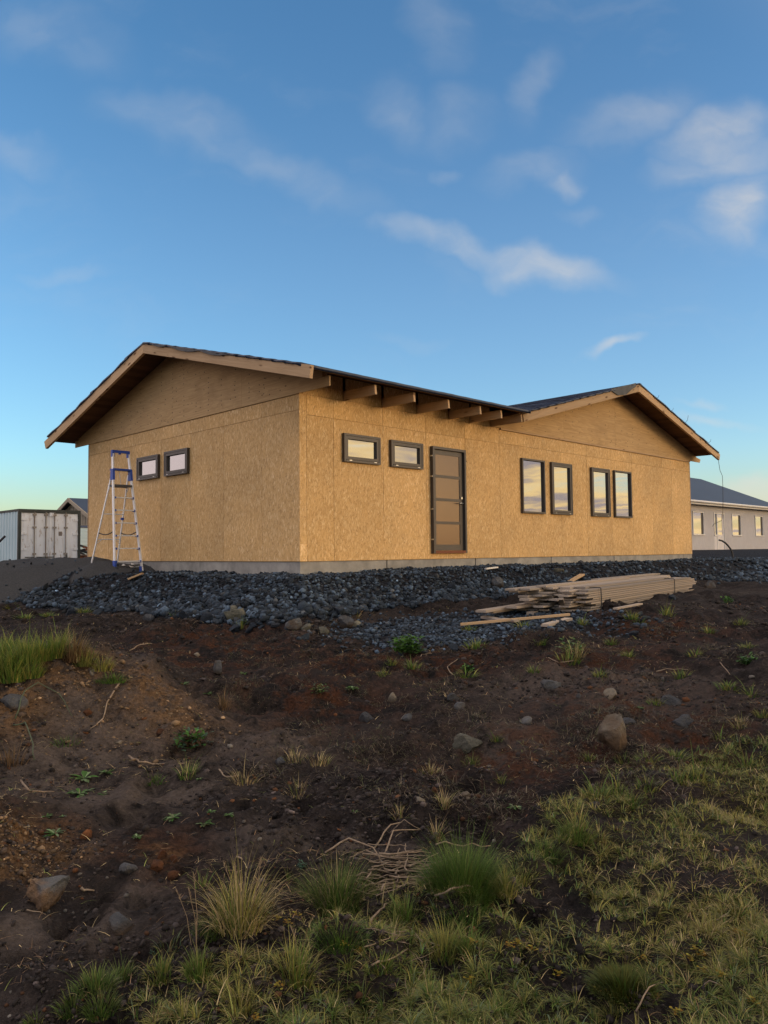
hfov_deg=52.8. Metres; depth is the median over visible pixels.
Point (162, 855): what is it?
stone
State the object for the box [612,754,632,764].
grass tuft
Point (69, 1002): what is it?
grass tussock
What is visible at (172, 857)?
stone
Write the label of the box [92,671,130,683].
grass tussock
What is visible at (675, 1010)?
yellow leaves
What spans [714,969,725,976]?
yellow leaves
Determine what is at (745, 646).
grass tuft
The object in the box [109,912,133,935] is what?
stone
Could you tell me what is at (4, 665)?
grass tussock
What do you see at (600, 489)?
window
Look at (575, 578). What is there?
board offcut
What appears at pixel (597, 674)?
grass tuft
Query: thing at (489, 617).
board offcut
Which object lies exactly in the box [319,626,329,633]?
stone
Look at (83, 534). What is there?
site cabin
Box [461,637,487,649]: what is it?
grass tuft
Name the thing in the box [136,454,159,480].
window
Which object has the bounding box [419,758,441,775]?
withered tuft
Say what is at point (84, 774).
leaf rosette
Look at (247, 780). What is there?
withered tuft
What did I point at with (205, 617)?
stone
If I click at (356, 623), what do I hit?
stone
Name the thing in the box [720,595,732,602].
leafy weed
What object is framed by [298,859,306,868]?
leafy weed
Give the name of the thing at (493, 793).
withered grass
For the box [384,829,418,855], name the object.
twig
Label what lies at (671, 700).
stone
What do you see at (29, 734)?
long grass blade
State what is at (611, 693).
stone
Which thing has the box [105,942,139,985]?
grass tussock
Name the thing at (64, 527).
door
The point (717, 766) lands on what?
grass tuft
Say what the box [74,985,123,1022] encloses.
grass tussock
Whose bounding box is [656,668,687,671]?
twig
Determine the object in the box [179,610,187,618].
stone
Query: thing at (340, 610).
stone
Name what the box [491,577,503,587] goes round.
stone
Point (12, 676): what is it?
grass tussock
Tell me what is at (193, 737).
leafy weed
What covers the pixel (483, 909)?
grass tussock
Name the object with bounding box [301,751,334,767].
withered tuft
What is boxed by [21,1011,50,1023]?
grass tussock
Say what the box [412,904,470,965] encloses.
grass tussock
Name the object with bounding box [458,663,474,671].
leafy weed
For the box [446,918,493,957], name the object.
grass tussock
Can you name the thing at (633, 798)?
grass tuft
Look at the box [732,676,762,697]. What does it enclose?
grass tuft
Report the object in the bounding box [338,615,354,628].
stone
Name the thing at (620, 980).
grass tuft
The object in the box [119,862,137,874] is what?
stone
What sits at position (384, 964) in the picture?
grass tussock
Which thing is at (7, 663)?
grass tussock
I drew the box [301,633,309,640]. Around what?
stone
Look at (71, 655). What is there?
withered plant
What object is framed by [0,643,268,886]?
ochre crumbs
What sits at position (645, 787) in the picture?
grass tuft
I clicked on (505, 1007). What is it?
grass tussock
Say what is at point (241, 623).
grass tuft
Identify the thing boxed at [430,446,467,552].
door
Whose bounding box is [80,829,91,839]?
stone
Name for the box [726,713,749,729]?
withered tuft
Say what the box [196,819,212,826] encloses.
leaf rosette
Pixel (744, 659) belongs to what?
leafy weed
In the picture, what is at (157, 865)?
stone
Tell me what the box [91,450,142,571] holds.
step ladder
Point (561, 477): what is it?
window
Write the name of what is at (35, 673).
grass tussock
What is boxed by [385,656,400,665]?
grass tuft
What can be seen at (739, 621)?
grass tuft
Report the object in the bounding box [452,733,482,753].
stone
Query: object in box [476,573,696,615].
lumber stack
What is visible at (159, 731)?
stone
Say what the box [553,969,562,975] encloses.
yellow leaves
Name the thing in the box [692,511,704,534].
window
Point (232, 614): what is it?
stone
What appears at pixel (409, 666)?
grass tuft
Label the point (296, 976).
grass tussock
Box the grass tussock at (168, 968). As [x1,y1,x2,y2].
[137,946,181,988]
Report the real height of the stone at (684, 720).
0.126 m
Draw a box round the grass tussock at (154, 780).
[142,768,165,786]
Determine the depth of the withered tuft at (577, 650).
7.23 m
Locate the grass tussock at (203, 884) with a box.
[183,868,217,891]
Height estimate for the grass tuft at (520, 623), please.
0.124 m
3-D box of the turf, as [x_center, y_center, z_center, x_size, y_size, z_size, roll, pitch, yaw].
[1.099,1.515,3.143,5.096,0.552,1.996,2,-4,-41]
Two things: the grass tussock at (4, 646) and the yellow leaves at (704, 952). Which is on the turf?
the yellow leaves at (704, 952)
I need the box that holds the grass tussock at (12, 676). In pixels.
[0,647,31,683]
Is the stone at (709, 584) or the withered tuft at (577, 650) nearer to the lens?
the withered tuft at (577, 650)
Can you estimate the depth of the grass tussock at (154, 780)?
4.56 m
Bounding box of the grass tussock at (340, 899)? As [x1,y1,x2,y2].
[281,840,394,921]
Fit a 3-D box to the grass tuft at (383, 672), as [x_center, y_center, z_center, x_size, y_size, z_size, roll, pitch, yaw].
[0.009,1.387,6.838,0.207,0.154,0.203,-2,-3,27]
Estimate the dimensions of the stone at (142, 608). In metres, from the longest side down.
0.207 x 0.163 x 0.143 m
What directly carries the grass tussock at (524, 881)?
on the ground at (144, 895)
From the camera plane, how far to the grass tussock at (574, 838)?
3.67 m
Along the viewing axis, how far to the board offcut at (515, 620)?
9.63 m
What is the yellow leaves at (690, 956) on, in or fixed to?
on the turf
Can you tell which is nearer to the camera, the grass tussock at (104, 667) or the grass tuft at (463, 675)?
the grass tussock at (104, 667)
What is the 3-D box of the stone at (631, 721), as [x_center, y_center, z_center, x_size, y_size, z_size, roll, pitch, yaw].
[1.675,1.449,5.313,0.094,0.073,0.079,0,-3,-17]
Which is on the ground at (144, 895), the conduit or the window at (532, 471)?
the conduit
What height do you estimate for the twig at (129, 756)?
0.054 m
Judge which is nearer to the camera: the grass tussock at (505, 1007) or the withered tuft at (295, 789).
the grass tussock at (505, 1007)
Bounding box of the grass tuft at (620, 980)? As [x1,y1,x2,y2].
[581,954,665,1010]
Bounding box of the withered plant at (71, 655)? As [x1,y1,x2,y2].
[56,626,94,662]
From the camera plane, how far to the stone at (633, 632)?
8.66 m
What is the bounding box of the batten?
[460,613,569,625]
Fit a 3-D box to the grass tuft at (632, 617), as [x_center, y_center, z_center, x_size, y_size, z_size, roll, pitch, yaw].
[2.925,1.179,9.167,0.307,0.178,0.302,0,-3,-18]
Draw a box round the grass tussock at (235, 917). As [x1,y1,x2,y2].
[182,822,297,939]
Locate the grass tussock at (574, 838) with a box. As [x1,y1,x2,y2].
[543,806,598,846]
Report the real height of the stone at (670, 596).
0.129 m
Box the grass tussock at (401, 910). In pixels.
[385,882,424,924]
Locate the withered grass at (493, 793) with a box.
[199,617,767,842]
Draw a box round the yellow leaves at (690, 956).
[684,953,693,960]
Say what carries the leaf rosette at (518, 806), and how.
on the ground at (144, 895)
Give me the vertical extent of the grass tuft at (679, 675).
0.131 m
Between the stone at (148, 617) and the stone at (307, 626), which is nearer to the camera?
the stone at (307, 626)
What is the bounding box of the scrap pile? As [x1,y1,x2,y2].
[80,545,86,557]
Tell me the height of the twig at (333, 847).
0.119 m
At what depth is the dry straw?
3.41 m
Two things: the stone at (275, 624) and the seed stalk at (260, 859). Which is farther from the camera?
the stone at (275, 624)
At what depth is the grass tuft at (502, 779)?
4.54 m
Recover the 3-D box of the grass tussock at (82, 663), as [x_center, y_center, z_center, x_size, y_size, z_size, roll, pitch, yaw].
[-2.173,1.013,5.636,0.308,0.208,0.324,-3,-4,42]
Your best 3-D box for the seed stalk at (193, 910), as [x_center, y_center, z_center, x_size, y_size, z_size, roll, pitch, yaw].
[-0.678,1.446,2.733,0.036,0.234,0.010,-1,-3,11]
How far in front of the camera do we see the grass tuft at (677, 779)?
4.29 m
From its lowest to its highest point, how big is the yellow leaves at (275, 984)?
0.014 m
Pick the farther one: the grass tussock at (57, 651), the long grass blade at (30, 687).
the grass tussock at (57, 651)
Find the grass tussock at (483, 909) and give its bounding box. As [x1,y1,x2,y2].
[431,892,492,933]
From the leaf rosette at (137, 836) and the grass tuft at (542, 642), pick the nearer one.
the leaf rosette at (137, 836)
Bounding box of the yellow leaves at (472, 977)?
[463,976,473,982]
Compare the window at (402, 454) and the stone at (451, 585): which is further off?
the window at (402, 454)
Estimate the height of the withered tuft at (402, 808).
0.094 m
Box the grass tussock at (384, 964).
[359,947,396,975]
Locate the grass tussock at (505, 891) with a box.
[486,858,522,899]
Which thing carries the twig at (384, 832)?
on the ground at (144, 895)
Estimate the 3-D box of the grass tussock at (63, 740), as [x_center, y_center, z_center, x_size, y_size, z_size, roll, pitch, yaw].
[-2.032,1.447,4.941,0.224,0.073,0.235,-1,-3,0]
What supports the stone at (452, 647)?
on the ground at (144, 895)
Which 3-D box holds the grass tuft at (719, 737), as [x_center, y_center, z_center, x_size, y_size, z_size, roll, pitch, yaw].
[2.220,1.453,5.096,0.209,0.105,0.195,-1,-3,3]
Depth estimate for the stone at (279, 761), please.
4.80 m
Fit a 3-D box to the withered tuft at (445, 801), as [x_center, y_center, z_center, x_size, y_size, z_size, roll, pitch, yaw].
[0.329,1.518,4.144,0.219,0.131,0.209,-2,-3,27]
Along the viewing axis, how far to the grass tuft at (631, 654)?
7.06 m
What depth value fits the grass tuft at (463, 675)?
6.89 m
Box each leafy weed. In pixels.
[171,726,213,750]
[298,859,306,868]
[312,683,327,693]
[390,634,424,652]
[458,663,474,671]
[556,636,585,651]
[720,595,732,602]
[736,652,757,663]
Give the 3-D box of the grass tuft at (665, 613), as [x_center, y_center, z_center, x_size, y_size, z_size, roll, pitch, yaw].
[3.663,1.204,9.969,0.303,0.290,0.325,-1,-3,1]
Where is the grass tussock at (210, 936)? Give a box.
[184,910,225,942]
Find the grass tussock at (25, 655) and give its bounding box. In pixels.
[0,617,46,665]
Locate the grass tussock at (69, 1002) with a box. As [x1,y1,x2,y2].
[45,979,89,1020]
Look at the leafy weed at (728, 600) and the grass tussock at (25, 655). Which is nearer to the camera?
the grass tussock at (25, 655)
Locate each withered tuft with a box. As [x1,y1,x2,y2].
[0,740,37,767]
[212,687,239,710]
[218,754,263,785]
[281,747,307,764]
[284,774,311,798]
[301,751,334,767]
[388,803,407,820]
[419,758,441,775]
[424,811,448,841]
[432,782,462,809]
[561,636,589,657]
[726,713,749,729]
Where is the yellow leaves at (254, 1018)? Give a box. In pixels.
[251,1012,261,1020]
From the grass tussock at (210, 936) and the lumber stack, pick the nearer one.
the grass tussock at (210, 936)
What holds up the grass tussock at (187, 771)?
on the ground at (144, 895)
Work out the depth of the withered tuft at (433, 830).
3.88 m
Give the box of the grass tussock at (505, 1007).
[479,983,524,1022]
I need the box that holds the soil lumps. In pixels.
[0,593,767,1023]
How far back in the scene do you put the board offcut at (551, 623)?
9.19 m
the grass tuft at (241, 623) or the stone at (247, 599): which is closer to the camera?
the grass tuft at (241, 623)
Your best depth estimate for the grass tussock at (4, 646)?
5.64 m
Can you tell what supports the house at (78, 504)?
on the ground at (144, 895)
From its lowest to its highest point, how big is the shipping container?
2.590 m
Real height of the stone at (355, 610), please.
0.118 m
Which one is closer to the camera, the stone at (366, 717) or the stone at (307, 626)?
the stone at (366, 717)
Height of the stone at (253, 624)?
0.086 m
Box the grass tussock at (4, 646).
[0,629,22,656]
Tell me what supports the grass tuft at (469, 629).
on the ground at (144, 895)
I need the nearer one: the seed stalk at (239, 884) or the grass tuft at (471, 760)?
the seed stalk at (239, 884)
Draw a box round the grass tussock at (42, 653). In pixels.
[21,627,62,661]
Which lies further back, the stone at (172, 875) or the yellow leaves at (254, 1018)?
the stone at (172, 875)
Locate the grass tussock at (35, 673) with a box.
[15,651,48,678]
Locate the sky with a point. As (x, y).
(504, 202)
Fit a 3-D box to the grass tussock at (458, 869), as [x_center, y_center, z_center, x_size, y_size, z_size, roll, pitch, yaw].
[0.336,1.405,3.235,0.568,0.378,0.561,2,-4,-37]
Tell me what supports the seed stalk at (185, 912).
on the ground at (144, 895)
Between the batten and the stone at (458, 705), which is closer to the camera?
the stone at (458, 705)
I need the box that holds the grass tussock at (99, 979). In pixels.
[54,958,126,1000]
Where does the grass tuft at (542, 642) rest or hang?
on the ground at (144, 895)
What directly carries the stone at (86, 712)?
on the ground at (144, 895)
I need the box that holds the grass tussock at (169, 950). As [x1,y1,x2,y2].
[148,929,185,952]
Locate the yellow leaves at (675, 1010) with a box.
[669,1006,682,1014]
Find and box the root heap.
[338,841,490,895]
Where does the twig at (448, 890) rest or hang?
on the ground at (144, 895)
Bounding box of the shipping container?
[0,509,80,560]
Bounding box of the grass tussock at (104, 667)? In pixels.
[84,654,115,671]
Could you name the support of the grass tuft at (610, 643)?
on the ground at (144, 895)
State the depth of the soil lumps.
4.01 m
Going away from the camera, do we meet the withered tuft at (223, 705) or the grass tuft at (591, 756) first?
the grass tuft at (591, 756)
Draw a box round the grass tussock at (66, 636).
[53,619,76,643]
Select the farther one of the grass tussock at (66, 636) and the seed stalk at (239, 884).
the grass tussock at (66, 636)
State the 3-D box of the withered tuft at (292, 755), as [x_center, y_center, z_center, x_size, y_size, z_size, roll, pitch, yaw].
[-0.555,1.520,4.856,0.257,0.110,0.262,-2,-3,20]
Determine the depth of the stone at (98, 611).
12.19 m
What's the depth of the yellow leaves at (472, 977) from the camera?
2.66 m
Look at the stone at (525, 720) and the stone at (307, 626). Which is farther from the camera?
the stone at (307, 626)
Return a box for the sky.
[0,0,767,510]
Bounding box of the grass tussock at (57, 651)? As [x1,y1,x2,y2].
[40,614,76,658]
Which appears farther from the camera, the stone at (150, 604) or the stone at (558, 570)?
the stone at (558, 570)
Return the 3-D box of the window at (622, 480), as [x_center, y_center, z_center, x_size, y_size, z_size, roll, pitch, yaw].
[6.276,-0.461,20.327,0.893,1.224,0.071,2,-4,-45]
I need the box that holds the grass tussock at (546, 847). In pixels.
[518,825,570,864]
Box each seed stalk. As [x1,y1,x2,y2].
[175,888,191,944]
[188,887,195,935]
[193,872,196,949]
[223,861,236,902]
[234,863,242,911]
[248,857,261,921]
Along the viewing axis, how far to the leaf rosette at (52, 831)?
3.68 m
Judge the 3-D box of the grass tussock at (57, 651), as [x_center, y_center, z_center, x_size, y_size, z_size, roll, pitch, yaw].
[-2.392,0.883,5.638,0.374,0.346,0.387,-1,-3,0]
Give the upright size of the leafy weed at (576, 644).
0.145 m
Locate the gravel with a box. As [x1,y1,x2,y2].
[2,556,767,654]
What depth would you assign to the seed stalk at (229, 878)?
2.85 m
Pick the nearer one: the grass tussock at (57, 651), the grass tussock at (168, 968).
the grass tussock at (168, 968)
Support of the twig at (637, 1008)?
on the ground at (144, 895)
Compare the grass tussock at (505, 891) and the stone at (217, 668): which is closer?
the grass tussock at (505, 891)
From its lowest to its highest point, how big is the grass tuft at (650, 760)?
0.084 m
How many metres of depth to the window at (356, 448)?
13.76 m
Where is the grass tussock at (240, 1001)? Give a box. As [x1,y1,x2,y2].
[207,967,268,1018]
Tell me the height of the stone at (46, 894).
0.143 m
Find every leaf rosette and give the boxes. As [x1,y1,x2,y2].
[42,828,65,837]
[66,788,94,797]
[69,771,98,782]
[99,770,112,774]
[132,833,141,838]
[163,813,180,821]
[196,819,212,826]
[507,804,521,809]
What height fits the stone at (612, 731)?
0.262 m
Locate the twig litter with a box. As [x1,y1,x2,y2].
[364,922,450,991]
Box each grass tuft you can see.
[8,611,36,618]
[40,612,55,616]
[76,606,92,612]
[235,616,248,628]
[373,660,389,677]
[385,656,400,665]
[399,656,422,669]
[450,664,480,677]
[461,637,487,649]
[461,754,479,765]
[462,624,478,630]
[490,732,505,741]
[497,774,510,784]
[508,619,532,627]
[525,664,543,672]
[532,637,548,644]
[554,641,584,665]
[577,609,591,624]
[577,750,596,761]
[579,771,615,801]
[581,954,665,1010]
[592,665,607,677]
[600,768,627,795]
[603,638,620,645]
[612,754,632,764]
[618,788,648,808]
[620,649,634,656]
[624,607,643,619]
[632,748,663,762]
[634,773,673,792]
[645,698,666,705]
[658,767,689,785]
[659,597,675,616]
[661,745,696,761]
[669,667,695,679]
[680,741,710,782]
[684,749,717,765]
[687,647,706,657]
[698,625,718,633]
[705,752,736,772]
[707,724,728,741]
[711,679,740,690]
[732,617,749,625]
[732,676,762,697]
[732,746,762,768]
[735,639,755,648]
[751,706,767,717]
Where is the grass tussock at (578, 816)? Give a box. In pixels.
[558,800,591,831]
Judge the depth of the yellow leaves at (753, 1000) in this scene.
2.45 m
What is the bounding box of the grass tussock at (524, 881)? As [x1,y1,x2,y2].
[506,859,542,889]
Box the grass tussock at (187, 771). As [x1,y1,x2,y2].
[172,751,198,780]
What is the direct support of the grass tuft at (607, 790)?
on the ground at (144, 895)
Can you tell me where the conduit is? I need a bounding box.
[718,539,733,556]
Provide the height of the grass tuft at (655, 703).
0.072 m
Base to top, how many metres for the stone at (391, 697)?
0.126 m
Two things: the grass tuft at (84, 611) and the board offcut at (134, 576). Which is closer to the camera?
the grass tuft at (84, 611)
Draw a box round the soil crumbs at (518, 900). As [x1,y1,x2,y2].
[0,598,767,1023]
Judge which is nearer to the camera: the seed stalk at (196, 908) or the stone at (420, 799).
the seed stalk at (196, 908)
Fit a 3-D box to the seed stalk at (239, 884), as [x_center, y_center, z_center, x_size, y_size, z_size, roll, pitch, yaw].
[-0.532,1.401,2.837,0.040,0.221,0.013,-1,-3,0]
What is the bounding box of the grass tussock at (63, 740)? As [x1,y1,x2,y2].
[51,734,82,747]
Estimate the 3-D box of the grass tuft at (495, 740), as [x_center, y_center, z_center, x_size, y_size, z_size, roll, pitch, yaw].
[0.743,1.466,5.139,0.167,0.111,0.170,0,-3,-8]
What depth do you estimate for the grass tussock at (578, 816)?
3.77 m
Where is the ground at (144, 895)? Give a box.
[0,549,767,1023]
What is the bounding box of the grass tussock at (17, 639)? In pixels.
[0,626,31,649]
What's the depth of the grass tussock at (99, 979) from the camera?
2.59 m
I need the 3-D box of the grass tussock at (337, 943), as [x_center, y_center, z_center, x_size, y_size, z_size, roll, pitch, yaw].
[-0.157,1.493,2.784,0.260,0.107,0.259,2,-4,-39]
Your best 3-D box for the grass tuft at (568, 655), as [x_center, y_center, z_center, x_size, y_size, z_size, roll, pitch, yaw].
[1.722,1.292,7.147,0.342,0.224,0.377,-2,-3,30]
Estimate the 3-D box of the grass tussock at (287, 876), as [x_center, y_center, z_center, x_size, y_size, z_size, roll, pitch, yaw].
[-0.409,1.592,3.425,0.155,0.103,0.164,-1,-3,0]
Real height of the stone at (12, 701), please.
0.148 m
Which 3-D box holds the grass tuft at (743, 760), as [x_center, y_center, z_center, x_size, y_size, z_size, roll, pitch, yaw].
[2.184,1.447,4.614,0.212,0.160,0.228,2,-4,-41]
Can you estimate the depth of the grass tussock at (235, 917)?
2.84 m
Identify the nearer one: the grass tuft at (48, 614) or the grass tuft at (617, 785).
the grass tuft at (617, 785)
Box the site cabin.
[80,525,87,553]
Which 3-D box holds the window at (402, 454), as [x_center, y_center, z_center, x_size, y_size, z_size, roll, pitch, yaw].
[0.430,-1.075,14.576,0.873,0.500,0.074,2,-4,-45]
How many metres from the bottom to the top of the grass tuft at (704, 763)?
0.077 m
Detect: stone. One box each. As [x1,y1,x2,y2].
[0,694,28,710]
[26,875,69,911]
[66,609,76,615]
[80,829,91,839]
[83,709,91,715]
[87,602,96,607]
[92,608,101,614]
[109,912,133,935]
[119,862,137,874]
[138,606,149,611]
[142,614,154,621]
[144,602,154,606]
[145,608,155,613]
[150,859,163,871]
[156,728,163,736]
[156,850,166,859]
[167,870,180,880]
[169,855,176,862]
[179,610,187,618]
[192,598,200,604]
[199,612,212,623]
[213,660,221,674]
[223,608,245,620]
[229,624,240,632]
[243,595,256,603]
[245,626,252,633]
[249,622,256,627]
[271,623,279,626]
[275,756,285,766]
[285,618,301,629]
[300,623,310,630]
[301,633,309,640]
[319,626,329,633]
[333,606,345,614]
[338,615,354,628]
[351,608,359,614]
[353,621,362,626]
[359,712,374,722]
[388,692,396,702]
[401,713,411,721]
[416,797,424,801]
[447,583,455,588]
[447,693,458,700]
[449,643,457,651]
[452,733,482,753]
[454,702,464,709]
[462,791,470,796]
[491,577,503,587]
[519,716,531,725]
[540,679,560,690]
[553,568,563,571]
[589,801,600,808]
[597,713,626,751]
[603,688,616,699]
[623,717,635,724]
[629,630,638,635]
[660,695,681,705]
[668,594,675,599]
[672,714,693,727]
[704,580,715,587]
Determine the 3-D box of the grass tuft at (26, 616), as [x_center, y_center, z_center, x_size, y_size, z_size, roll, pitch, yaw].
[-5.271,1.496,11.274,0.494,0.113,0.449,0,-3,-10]
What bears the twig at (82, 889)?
on the ground at (144, 895)
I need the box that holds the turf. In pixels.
[103,726,767,1023]
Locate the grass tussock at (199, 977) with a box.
[175,931,222,983]
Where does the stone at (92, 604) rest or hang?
on the gravel
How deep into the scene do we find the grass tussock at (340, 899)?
3.26 m
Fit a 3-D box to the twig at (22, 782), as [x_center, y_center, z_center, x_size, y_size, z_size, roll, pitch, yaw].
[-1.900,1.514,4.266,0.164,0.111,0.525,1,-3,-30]
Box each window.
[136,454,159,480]
[164,448,189,476]
[342,433,380,464]
[389,439,423,469]
[520,458,545,513]
[550,462,572,514]
[590,467,610,516]
[613,470,632,517]
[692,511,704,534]
[731,514,741,535]
[754,516,763,535]
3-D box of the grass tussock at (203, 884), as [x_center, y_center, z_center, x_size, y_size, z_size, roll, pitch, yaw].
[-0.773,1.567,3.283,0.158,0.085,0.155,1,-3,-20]
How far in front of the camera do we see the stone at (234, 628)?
10.39 m
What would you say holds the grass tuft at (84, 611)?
on the ground at (144, 895)
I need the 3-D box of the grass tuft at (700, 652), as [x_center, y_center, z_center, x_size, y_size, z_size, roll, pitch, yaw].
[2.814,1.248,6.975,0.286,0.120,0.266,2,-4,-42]
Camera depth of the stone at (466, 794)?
4.24 m
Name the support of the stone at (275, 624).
on the ground at (144, 895)
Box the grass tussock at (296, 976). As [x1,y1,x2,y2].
[248,919,333,995]
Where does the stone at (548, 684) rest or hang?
on the ground at (144, 895)
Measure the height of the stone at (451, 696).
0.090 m
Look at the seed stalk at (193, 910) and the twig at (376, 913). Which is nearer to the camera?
the seed stalk at (193, 910)
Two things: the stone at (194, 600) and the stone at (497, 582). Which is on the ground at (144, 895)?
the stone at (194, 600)
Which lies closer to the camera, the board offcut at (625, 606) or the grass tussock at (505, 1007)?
the grass tussock at (505, 1007)
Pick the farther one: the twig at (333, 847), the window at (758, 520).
the window at (758, 520)
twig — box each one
[20,779,53,792]
[80,887,93,891]
[90,683,118,728]
[128,755,183,764]
[325,837,386,870]
[370,902,388,922]
[371,948,407,965]
[374,822,399,847]
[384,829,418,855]
[434,885,472,896]
[635,982,662,1011]
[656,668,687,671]
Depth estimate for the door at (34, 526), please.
30.45 m
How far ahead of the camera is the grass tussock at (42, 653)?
5.51 m
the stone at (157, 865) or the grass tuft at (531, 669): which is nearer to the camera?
the stone at (157, 865)
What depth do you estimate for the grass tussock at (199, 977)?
2.59 m
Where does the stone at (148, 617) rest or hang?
on the ground at (144, 895)
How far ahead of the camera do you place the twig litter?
2.82 m
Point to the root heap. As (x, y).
(400, 865)
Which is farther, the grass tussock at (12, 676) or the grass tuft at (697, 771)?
the grass tussock at (12, 676)
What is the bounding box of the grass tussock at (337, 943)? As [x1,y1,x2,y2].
[305,909,377,955]
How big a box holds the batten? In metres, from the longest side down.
1.423 x 0.046 x 0.031 m
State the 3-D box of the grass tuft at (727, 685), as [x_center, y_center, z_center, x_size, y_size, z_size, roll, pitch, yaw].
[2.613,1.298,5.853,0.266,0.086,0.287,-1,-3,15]
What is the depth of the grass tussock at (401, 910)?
3.10 m
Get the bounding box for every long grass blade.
[13,722,34,759]
[15,682,71,718]
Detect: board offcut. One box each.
[127,573,143,579]
[481,616,501,622]
[498,618,519,621]
[541,618,572,626]
[568,574,584,581]
[613,603,642,609]
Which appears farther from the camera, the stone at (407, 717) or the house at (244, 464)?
the house at (244, 464)
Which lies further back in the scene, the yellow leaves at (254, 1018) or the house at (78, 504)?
the house at (78, 504)
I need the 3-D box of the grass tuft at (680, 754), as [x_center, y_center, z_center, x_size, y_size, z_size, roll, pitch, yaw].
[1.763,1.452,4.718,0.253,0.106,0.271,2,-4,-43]
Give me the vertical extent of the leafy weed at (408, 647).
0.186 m
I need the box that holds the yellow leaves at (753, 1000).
[747,995,759,1004]
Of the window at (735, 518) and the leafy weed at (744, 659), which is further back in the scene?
the window at (735, 518)
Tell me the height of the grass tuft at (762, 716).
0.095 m
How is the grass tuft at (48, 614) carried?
on the ground at (144, 895)
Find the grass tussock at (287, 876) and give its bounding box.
[279,865,297,882]
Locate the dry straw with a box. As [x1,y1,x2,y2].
[0,600,767,1023]
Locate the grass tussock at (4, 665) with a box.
[0,645,13,678]
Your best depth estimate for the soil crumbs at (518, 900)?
3.81 m
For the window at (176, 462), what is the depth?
15.56 m
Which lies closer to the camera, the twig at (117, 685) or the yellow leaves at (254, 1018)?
the yellow leaves at (254, 1018)
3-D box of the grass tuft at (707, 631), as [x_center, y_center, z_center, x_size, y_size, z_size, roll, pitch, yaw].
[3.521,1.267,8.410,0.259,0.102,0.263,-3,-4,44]
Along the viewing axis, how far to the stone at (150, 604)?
12.21 m
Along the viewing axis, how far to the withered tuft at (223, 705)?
5.80 m
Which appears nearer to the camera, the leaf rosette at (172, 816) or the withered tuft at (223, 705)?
the leaf rosette at (172, 816)
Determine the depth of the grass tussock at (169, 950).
2.84 m
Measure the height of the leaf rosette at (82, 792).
0.036 m
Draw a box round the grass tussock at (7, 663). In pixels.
[0,641,28,672]
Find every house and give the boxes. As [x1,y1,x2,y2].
[44,342,719,574]
[57,498,87,554]
[690,478,767,549]
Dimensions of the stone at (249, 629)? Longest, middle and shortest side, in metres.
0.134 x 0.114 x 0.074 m
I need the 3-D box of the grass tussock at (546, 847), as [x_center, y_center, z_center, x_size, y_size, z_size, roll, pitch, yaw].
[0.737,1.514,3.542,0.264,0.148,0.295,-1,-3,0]
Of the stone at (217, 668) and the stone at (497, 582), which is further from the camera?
the stone at (497, 582)
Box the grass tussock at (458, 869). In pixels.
[407,815,525,906]
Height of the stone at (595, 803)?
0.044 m
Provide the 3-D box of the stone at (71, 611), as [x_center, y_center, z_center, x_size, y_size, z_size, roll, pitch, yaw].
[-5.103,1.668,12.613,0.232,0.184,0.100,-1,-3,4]
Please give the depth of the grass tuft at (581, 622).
9.29 m
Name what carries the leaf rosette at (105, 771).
on the ground at (144, 895)
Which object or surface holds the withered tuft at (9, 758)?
on the ground at (144, 895)
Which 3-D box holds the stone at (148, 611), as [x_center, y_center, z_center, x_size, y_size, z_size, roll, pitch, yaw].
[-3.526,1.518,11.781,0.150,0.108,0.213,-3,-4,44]
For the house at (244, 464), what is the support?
on the ground at (144, 895)
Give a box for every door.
[21,512,49,558]
[45,512,77,557]
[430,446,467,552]
[713,512,725,549]
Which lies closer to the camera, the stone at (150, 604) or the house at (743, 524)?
the stone at (150, 604)
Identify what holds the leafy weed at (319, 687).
on the ground at (144, 895)
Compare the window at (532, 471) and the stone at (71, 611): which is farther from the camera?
the window at (532, 471)
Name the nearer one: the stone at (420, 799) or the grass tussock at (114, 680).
the stone at (420, 799)
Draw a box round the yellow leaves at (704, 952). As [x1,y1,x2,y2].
[696,950,706,955]
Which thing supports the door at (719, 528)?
in the house at (743, 524)
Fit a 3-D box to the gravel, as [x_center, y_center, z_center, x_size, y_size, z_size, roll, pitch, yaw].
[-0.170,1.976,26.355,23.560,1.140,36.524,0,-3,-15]
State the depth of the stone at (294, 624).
9.47 m
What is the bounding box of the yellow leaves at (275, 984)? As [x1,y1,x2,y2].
[274,980,282,989]
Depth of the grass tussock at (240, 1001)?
2.47 m
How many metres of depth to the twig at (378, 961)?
2.71 m
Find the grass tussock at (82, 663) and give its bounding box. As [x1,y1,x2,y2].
[72,644,103,666]

